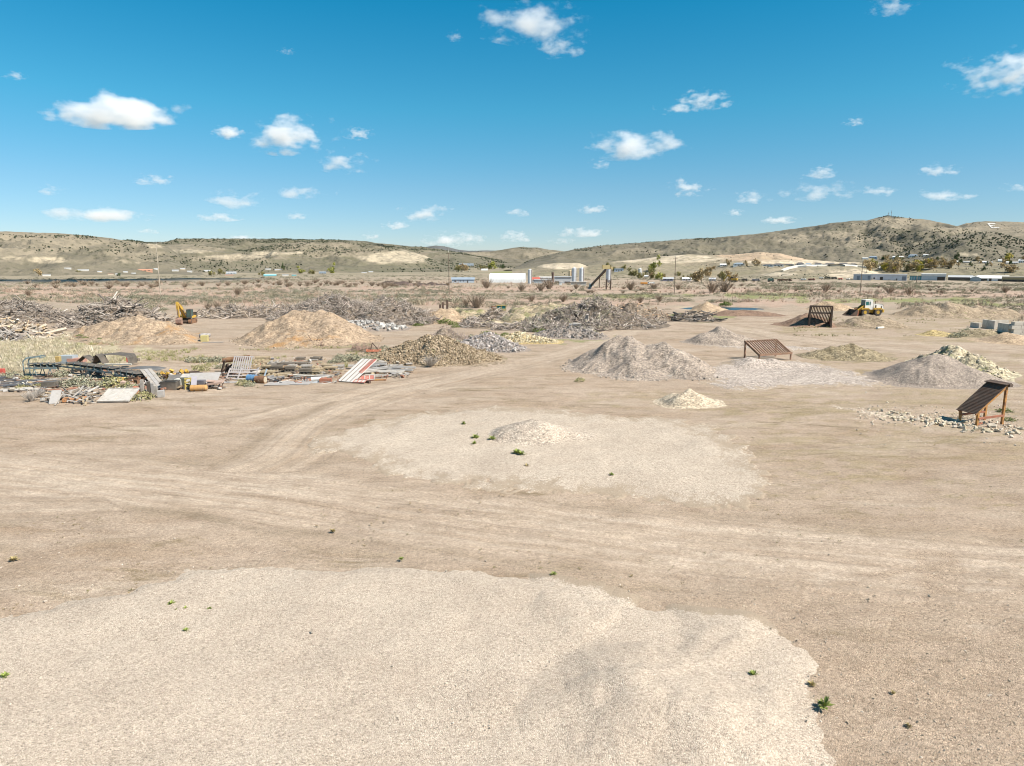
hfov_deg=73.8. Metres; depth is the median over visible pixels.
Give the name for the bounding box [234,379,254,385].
sagebrush
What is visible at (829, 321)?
grizzly screen
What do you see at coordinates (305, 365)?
timber stack
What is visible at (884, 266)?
tree
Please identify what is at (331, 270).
tree
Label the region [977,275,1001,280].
barn
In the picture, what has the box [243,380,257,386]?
sagebrush
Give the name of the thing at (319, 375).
timber stack
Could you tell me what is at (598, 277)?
batch conveyor
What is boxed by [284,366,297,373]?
timber stack
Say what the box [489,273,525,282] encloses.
fabric hangar
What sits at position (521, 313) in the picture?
earth berm
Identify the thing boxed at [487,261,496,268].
tree
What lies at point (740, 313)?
dirt pile
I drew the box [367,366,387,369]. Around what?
board
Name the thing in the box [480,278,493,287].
willow bush
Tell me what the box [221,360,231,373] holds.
scrap metal
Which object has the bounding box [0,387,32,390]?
framed sheet
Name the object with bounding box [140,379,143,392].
slab
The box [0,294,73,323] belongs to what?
brush pile
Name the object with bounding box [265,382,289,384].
ground sheet
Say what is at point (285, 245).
juniper woodland
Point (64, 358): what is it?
grey sheet
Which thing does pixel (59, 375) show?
sagebrush
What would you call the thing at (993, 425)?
boulder
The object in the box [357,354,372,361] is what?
sagebrush
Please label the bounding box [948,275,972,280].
shed
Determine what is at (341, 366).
timber stack
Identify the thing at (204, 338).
box
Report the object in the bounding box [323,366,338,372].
timber stack
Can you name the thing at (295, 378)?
debris
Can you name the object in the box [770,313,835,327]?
dirt pile
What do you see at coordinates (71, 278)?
sagebrush plain
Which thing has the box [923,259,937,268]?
tree
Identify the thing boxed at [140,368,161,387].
ramp
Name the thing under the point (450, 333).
brush pile
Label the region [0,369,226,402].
debris
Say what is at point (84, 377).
sagebrush
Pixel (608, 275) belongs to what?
silo
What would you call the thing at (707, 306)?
gravel pile
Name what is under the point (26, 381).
scrap bar
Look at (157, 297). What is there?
sagebrush plain
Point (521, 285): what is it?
willow bush
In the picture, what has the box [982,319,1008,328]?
concrete bin wall
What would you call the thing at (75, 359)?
grey sheet
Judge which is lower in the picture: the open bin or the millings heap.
the open bin
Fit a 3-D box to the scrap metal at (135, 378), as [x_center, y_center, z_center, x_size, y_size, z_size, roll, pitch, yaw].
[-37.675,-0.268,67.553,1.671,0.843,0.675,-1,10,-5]
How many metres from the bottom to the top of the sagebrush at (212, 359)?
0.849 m
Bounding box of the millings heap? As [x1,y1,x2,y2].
[375,281,450,285]
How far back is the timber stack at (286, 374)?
71.12 m
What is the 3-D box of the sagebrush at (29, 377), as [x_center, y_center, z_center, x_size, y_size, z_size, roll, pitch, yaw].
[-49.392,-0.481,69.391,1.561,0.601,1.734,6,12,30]
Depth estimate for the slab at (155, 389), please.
61.54 m
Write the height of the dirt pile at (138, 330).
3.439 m
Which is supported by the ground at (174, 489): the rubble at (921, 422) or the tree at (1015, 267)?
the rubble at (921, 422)
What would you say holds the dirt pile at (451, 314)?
on the ground at (174, 489)
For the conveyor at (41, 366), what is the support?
on the ground at (174, 489)
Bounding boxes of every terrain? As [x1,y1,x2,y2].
[512,252,1023,277]
[746,266,909,278]
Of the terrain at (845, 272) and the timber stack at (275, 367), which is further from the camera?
the terrain at (845, 272)
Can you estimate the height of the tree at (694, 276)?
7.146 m
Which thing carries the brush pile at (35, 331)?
on the ground at (174, 489)
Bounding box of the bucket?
[157,390,164,397]
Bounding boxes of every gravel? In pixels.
[0,566,835,765]
[305,405,774,521]
[688,344,822,350]
[698,357,890,390]
[829,405,909,417]
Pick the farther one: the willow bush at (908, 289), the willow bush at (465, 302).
the willow bush at (908, 289)
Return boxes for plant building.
[534,279,550,282]
[554,276,571,282]
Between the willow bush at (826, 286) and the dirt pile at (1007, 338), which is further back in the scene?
the willow bush at (826, 286)
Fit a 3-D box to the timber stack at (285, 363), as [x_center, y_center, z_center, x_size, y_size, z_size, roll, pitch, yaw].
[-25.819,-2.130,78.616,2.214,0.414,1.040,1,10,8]
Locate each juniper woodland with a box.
[0,234,191,269]
[124,238,511,267]
[171,241,473,271]
[514,215,981,267]
[562,253,1004,274]
[749,270,828,278]
[879,232,1023,261]
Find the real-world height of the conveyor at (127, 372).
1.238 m
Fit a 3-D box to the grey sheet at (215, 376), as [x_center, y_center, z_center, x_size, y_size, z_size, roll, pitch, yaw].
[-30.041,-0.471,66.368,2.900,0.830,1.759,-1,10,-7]
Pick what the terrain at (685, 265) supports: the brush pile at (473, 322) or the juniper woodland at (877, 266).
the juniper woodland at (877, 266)
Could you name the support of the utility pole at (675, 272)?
on the ground at (174, 489)
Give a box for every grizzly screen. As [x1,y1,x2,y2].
[744,339,792,359]
[808,305,832,327]
[956,379,1012,425]
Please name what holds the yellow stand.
on the ground at (174, 489)
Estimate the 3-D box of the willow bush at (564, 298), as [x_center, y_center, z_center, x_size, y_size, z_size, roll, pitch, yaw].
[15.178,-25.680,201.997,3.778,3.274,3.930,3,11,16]
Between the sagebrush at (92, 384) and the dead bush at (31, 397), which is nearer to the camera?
the dead bush at (31, 397)
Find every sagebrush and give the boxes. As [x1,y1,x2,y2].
[0,372,13,377]
[7,371,23,377]
[19,376,33,380]
[47,372,65,377]
[51,369,76,376]
[58,377,82,387]
[63,374,98,387]
[76,380,91,386]
[83,379,108,387]
[94,376,119,387]
[98,373,127,387]
[116,381,135,387]
[130,390,155,401]
[184,356,196,362]
[191,365,201,370]
[195,356,209,362]
[196,366,210,371]
[205,355,221,362]
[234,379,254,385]
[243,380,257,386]
[327,358,339,363]
[336,354,349,362]
[341,354,360,361]
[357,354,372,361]
[945,333,960,337]
[955,330,968,336]
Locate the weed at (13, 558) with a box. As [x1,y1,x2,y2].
[7,555,19,560]
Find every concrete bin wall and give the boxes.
[970,322,981,327]
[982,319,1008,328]
[997,322,1023,335]
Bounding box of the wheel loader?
[842,299,883,315]
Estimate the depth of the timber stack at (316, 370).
71.48 m
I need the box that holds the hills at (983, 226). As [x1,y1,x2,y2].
[959,221,1023,239]
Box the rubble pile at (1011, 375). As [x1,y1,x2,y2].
[905,345,1021,381]
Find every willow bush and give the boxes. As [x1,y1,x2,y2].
[23,289,34,294]
[202,301,212,308]
[211,300,225,308]
[232,286,245,294]
[461,298,469,304]
[465,292,491,307]
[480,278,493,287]
[518,282,528,291]
[526,294,537,300]
[534,281,549,290]
[541,277,556,288]
[558,294,567,301]
[623,280,636,289]
[634,295,643,302]
[655,295,665,301]
[703,280,722,292]
[714,276,734,291]
[819,281,833,291]
[881,283,898,293]
[902,285,915,294]
[999,285,1011,292]
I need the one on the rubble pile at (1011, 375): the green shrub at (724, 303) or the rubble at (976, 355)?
the rubble at (976, 355)
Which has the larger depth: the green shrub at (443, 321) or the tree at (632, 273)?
the tree at (632, 273)
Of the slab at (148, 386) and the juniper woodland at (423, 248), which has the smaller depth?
the slab at (148, 386)
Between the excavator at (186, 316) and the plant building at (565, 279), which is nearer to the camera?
the excavator at (186, 316)
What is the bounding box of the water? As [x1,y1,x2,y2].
[682,307,758,309]
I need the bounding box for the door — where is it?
[1002,279,1023,281]
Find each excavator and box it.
[175,301,197,324]
[723,275,737,281]
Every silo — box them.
[528,269,531,283]
[572,267,576,281]
[579,267,583,281]
[605,269,610,289]
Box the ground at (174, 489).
[0,267,1023,765]
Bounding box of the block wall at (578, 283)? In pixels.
[570,281,585,285]
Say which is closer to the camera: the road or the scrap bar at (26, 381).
the scrap bar at (26, 381)
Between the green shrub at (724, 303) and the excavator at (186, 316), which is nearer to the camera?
the excavator at (186, 316)
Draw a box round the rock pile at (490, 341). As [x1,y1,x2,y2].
[460,331,530,352]
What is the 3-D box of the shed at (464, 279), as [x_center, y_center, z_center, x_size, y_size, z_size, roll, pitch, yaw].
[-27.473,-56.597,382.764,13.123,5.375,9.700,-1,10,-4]
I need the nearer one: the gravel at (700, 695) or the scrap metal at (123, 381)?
the gravel at (700, 695)
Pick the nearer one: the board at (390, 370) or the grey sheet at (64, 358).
the board at (390, 370)
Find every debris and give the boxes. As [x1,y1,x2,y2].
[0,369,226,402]
[223,357,412,383]
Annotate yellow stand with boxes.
[184,377,190,389]
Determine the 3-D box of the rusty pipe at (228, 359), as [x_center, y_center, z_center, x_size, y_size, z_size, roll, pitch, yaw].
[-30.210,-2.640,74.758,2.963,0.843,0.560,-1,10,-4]
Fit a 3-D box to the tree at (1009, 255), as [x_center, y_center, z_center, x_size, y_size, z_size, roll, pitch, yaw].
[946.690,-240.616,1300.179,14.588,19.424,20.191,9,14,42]
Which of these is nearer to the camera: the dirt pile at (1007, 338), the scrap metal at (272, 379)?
the scrap metal at (272, 379)
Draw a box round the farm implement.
[366,343,380,352]
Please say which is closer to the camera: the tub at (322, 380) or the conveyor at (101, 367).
the tub at (322, 380)
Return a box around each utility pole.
[156,246,160,294]
[446,250,450,294]
[674,258,675,293]
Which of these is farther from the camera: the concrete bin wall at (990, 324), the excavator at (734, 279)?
the excavator at (734, 279)
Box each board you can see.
[364,368,379,372]
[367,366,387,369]
[375,370,404,371]
[385,368,412,370]
[393,366,415,368]
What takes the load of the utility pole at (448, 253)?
on the ground at (174, 489)
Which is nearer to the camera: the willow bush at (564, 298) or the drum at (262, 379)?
the drum at (262, 379)
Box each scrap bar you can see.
[0,380,27,383]
[4,383,31,386]
[37,375,52,377]
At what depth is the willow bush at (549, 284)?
291.21 m
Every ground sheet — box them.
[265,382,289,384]
[280,381,313,384]
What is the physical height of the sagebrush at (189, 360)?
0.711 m
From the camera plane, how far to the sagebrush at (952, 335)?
108.44 m
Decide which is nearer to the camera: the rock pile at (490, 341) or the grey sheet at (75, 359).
the grey sheet at (75, 359)
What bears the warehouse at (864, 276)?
on the ground at (174, 489)
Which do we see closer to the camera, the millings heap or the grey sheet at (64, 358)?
the grey sheet at (64, 358)
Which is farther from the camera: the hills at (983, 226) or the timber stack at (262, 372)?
the hills at (983, 226)
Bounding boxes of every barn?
[970,276,981,280]
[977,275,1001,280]
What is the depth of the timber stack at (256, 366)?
76.39 m
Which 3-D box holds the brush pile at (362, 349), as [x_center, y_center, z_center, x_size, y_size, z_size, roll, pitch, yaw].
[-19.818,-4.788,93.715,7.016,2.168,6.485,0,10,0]
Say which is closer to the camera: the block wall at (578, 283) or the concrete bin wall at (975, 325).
the concrete bin wall at (975, 325)
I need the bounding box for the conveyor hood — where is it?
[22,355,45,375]
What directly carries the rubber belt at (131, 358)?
on the ground at (174, 489)
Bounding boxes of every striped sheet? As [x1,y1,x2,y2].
[339,358,376,381]
[352,379,366,382]
[358,375,374,379]
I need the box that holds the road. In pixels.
[781,264,865,270]
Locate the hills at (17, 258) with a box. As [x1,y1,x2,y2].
[0,231,203,275]
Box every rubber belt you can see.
[77,355,99,362]
[91,353,108,363]
[93,352,136,363]
[126,366,165,370]
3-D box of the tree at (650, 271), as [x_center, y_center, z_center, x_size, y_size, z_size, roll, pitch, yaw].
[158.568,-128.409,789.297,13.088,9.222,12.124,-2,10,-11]
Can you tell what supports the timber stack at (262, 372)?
on the ground at (174, 489)
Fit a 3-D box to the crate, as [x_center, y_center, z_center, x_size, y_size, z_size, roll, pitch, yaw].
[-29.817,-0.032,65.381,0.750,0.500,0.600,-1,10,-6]
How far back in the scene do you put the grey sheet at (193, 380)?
64.37 m
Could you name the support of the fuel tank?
on the ground at (174, 489)
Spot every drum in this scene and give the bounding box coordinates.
[246,374,256,381]
[254,376,266,382]
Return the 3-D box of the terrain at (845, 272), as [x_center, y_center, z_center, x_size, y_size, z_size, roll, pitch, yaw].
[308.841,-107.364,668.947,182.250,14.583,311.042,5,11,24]
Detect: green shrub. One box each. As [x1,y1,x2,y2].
[436,317,452,323]
[718,301,730,305]
[994,407,1013,412]
[1004,417,1017,421]
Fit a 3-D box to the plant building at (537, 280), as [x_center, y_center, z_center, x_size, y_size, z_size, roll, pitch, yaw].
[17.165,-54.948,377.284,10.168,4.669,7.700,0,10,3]
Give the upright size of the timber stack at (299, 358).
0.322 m
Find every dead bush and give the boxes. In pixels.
[19,388,40,401]
[23,386,46,397]
[421,354,443,366]
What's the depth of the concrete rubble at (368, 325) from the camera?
120.58 m
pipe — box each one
[222,355,250,362]
[311,377,320,380]
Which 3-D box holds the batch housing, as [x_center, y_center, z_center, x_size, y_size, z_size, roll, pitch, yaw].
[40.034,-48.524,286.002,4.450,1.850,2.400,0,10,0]
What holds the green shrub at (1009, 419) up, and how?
on the ground at (174, 489)
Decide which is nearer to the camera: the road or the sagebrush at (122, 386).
the sagebrush at (122, 386)
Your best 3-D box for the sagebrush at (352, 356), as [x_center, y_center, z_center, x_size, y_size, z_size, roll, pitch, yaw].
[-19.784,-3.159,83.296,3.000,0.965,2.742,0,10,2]
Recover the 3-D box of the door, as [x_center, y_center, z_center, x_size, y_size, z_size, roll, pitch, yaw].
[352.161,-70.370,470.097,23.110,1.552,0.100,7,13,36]
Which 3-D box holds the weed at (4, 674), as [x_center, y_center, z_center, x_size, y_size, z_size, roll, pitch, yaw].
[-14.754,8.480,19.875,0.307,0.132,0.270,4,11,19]
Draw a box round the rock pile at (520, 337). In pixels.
[502,331,563,343]
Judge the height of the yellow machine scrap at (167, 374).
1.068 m
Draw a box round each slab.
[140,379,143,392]
[146,381,150,393]
[150,383,153,393]
[153,385,157,394]
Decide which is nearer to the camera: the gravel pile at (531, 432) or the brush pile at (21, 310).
the gravel pile at (531, 432)
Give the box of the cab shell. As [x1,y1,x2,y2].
[496,305,506,310]
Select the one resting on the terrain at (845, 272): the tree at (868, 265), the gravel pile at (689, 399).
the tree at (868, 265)
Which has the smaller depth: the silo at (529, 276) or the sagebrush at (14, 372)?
the sagebrush at (14, 372)
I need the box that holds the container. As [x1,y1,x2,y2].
[910,276,921,279]
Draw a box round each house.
[138,269,152,272]
[614,268,623,271]
[663,277,673,280]
[682,277,691,280]
[733,263,744,266]
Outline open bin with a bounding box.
[159,380,179,389]
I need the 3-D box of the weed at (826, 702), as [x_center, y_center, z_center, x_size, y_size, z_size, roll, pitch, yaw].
[8.498,8.660,18.527,0.536,0.264,0.443,-5,11,-24]
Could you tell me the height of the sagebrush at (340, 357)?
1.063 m
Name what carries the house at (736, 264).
on the terrain at (685, 265)
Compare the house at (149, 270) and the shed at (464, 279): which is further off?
the house at (149, 270)
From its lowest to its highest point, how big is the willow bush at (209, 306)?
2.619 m
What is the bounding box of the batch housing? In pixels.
[602,265,612,269]
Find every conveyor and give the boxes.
[25,362,62,375]
[63,361,121,376]
[112,368,144,377]
[589,269,605,287]
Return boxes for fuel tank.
[189,384,207,391]
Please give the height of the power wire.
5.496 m
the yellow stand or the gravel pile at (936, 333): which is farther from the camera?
the gravel pile at (936, 333)
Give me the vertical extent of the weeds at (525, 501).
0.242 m
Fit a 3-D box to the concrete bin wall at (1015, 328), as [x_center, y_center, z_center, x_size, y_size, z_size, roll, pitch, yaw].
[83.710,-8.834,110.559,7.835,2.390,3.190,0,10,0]
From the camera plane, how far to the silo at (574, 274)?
361.63 m
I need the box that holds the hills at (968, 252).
[882,233,1023,261]
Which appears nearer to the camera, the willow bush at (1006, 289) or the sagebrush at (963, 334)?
the sagebrush at (963, 334)
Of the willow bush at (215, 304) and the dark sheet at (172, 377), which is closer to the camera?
the dark sheet at (172, 377)
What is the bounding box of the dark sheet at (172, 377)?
[167,374,181,379]
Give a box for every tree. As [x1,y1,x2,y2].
[33,269,42,275]
[217,268,225,273]
[327,263,334,272]
[458,263,468,270]
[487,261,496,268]
[627,267,637,275]
[644,268,654,274]
[648,254,662,269]
[655,272,664,278]
[689,271,699,281]
[695,267,709,281]
[719,271,725,278]
[723,269,738,280]
[751,258,760,265]
[863,260,873,272]
[881,261,888,270]
[886,260,894,272]
[891,260,902,272]
[905,263,918,270]
[906,261,916,270]
[916,261,923,271]
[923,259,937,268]
[938,256,952,266]
[947,259,959,268]
[999,262,1012,271]
[1005,252,1013,260]
[1007,264,1020,272]
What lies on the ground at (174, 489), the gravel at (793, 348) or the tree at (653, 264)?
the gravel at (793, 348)
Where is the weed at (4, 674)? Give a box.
[0,671,10,677]
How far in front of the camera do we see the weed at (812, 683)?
19.62 m
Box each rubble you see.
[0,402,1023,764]
[229,334,384,348]
[346,319,411,331]
[560,358,718,380]
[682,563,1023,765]
[855,389,1023,446]
[857,402,1017,435]
[910,345,1014,378]
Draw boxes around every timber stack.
[251,363,264,368]
[253,359,268,364]
[255,356,270,359]
[260,370,277,375]
[261,365,273,369]
[268,360,284,364]
[270,364,283,372]
[277,362,297,364]
[279,372,291,376]
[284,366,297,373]
[294,357,305,359]
[297,362,310,365]
[299,368,315,376]
[300,364,312,367]
[309,368,322,374]
[310,356,322,359]
[313,374,333,377]
[321,363,337,367]
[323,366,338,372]
[332,364,344,369]
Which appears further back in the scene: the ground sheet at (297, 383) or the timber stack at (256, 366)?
the timber stack at (256, 366)
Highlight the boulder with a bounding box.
[987,423,996,427]
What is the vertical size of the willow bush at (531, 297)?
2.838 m
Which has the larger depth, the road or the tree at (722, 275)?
the road
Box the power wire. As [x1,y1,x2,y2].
[161,243,445,257]
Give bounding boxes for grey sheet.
[49,390,61,403]
[58,355,77,363]
[67,358,87,361]
[186,372,220,383]
[191,376,196,384]
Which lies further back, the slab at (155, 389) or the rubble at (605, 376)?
the rubble at (605, 376)
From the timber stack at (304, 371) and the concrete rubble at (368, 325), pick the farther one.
the concrete rubble at (368, 325)
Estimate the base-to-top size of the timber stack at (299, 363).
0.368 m
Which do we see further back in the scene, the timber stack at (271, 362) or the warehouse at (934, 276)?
the warehouse at (934, 276)
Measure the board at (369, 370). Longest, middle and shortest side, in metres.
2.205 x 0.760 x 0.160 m
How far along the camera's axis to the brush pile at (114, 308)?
128.02 m
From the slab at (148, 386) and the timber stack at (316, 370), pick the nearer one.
the slab at (148, 386)
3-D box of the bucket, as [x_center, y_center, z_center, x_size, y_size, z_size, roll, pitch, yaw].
[-31.247,0.959,60.730,0.550,0.600,0.500,-3,11,-17]
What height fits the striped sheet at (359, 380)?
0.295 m
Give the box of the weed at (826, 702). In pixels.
[817,696,834,709]
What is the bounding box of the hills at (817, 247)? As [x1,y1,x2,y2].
[507,216,977,269]
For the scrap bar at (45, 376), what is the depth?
70.29 m
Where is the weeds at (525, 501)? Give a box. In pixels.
[2,387,1021,610]
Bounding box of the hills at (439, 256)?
[127,238,511,267]
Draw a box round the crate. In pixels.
[197,380,205,384]
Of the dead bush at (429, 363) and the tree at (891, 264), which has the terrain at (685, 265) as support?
the tree at (891, 264)
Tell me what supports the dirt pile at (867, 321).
on the ground at (174, 489)
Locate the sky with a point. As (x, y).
(468, 125)
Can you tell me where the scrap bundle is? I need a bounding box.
[206,379,224,388]
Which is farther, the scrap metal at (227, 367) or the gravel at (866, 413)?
the scrap metal at (227, 367)
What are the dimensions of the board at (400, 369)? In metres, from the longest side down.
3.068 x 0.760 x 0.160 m
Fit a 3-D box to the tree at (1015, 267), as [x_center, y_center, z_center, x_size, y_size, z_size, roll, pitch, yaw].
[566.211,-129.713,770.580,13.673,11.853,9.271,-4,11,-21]
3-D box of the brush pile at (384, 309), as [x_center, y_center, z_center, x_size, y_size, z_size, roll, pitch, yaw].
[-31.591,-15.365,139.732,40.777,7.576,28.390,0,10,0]
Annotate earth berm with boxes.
[452,302,564,328]
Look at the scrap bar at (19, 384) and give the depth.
65.52 m
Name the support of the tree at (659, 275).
on the ground at (174, 489)
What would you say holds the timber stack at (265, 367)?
on the ground at (174, 489)
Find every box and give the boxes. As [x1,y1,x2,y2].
[55,356,61,361]
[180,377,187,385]
[200,335,208,341]
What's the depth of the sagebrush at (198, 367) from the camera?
76.22 m
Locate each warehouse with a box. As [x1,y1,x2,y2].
[853,274,871,279]
[871,274,907,280]
[921,273,945,280]
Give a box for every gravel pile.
[488,419,594,445]
[565,335,715,380]
[652,389,726,408]
[680,326,772,346]
[682,301,727,312]
[794,343,897,361]
[804,301,853,310]
[862,354,1021,388]
[915,330,956,336]
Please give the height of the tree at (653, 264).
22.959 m
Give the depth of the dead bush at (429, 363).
78.12 m
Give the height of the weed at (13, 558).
0.202 m
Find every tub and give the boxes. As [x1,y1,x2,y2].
[41,381,56,387]
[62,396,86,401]
[319,378,331,382]
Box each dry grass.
[0,333,122,372]
[63,316,996,367]
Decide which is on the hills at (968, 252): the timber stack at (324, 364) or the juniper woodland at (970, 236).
the juniper woodland at (970, 236)
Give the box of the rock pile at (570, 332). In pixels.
[531,325,609,339]
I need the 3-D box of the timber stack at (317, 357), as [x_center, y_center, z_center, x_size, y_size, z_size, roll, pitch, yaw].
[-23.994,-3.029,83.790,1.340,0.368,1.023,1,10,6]
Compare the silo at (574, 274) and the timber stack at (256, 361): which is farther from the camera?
the silo at (574, 274)
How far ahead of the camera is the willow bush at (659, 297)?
203.43 m
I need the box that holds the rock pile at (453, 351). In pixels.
[371,334,507,367]
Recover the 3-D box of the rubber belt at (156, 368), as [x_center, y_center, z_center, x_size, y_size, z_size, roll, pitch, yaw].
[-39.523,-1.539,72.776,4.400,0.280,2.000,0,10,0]
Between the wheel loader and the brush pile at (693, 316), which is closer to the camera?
the brush pile at (693, 316)
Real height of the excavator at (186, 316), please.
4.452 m
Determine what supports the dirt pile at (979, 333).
on the ground at (174, 489)
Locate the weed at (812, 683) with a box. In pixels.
[807,680,815,686]
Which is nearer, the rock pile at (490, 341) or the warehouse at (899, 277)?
the rock pile at (490, 341)
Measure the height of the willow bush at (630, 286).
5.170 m
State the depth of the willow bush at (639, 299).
196.84 m
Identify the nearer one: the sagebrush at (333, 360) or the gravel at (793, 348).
the sagebrush at (333, 360)
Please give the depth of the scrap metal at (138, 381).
66.83 m
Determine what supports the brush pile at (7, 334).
on the ground at (174, 489)
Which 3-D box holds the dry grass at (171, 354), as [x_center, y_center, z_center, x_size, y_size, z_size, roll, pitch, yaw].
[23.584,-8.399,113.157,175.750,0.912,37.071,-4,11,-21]
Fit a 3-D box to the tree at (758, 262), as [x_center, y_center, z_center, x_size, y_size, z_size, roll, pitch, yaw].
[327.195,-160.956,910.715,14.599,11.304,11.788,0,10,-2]
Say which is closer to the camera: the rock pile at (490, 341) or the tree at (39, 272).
the rock pile at (490, 341)
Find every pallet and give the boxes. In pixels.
[226,368,258,378]
[230,356,253,371]
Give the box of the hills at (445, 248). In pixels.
[427,246,492,251]
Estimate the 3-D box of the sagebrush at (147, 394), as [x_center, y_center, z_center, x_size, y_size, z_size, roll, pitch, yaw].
[-32.420,1.065,59.873,2.191,0.843,2.434,7,13,36]
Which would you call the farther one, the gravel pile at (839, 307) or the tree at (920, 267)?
the tree at (920, 267)
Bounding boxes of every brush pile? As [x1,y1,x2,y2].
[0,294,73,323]
[0,315,68,339]
[0,327,27,342]
[51,291,175,328]
[180,299,301,318]
[265,289,442,325]
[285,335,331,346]
[346,342,381,351]
[422,326,468,340]
[457,307,525,330]
[515,295,625,332]
[605,306,670,329]
[615,301,674,321]
[667,310,727,322]
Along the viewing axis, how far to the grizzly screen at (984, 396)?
50.57 m
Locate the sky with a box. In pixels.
[0,0,1023,250]
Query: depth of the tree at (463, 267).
1581.64 m
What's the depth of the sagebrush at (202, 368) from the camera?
75.46 m
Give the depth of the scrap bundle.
64.96 m
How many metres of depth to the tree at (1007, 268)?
769.51 m
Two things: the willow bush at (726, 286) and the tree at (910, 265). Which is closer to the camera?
the willow bush at (726, 286)
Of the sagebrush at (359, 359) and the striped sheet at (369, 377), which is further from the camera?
the sagebrush at (359, 359)
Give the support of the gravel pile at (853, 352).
on the ground at (174, 489)
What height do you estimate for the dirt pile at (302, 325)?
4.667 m
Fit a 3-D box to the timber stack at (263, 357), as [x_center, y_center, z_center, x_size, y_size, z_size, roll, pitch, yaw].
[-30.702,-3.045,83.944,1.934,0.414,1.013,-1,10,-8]
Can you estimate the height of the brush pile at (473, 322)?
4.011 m
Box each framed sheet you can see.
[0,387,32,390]
[97,388,139,401]
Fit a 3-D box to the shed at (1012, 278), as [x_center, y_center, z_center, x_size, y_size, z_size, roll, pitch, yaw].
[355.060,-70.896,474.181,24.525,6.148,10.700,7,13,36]
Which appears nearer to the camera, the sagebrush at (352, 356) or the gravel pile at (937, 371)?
the gravel pile at (937, 371)
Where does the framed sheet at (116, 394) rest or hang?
on the ground at (174, 489)
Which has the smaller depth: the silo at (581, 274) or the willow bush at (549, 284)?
the willow bush at (549, 284)
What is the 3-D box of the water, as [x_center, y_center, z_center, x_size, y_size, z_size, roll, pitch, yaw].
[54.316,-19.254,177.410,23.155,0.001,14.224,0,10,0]
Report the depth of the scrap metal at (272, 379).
68.82 m
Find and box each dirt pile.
[64,315,210,345]
[234,310,383,347]
[425,308,465,323]
[712,310,785,316]
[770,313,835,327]
[835,314,915,328]
[888,302,1023,319]
[947,330,1002,337]
[967,332,1023,344]
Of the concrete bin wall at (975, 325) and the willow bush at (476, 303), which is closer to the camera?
the concrete bin wall at (975, 325)
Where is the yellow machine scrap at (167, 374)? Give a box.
[160,369,188,378]
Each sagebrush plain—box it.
[0,278,1023,319]
[0,287,462,302]
[1,274,1023,285]
[760,279,1023,290]
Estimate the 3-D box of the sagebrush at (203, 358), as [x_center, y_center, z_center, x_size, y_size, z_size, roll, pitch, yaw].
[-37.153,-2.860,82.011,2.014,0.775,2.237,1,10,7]
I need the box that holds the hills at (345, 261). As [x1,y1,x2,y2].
[166,241,464,272]
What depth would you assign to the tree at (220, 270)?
1174.06 m
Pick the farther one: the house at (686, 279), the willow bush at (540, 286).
the house at (686, 279)
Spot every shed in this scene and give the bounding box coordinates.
[451,277,474,282]
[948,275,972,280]
[1001,276,1023,281]
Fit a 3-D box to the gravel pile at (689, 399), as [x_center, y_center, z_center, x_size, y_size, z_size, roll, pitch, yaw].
[15.236,1.126,58.755,7.506,1.534,6.558,0,10,0]
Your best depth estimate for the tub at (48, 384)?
65.22 m
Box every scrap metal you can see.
[120,379,134,385]
[124,377,140,382]
[134,377,147,383]
[176,371,202,373]
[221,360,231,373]
[268,376,276,381]
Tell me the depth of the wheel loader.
150.27 m
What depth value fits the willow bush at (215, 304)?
170.99 m
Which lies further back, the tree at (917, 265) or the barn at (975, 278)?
the tree at (917, 265)
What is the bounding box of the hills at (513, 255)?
[462,247,563,266]
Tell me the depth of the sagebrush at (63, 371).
72.13 m

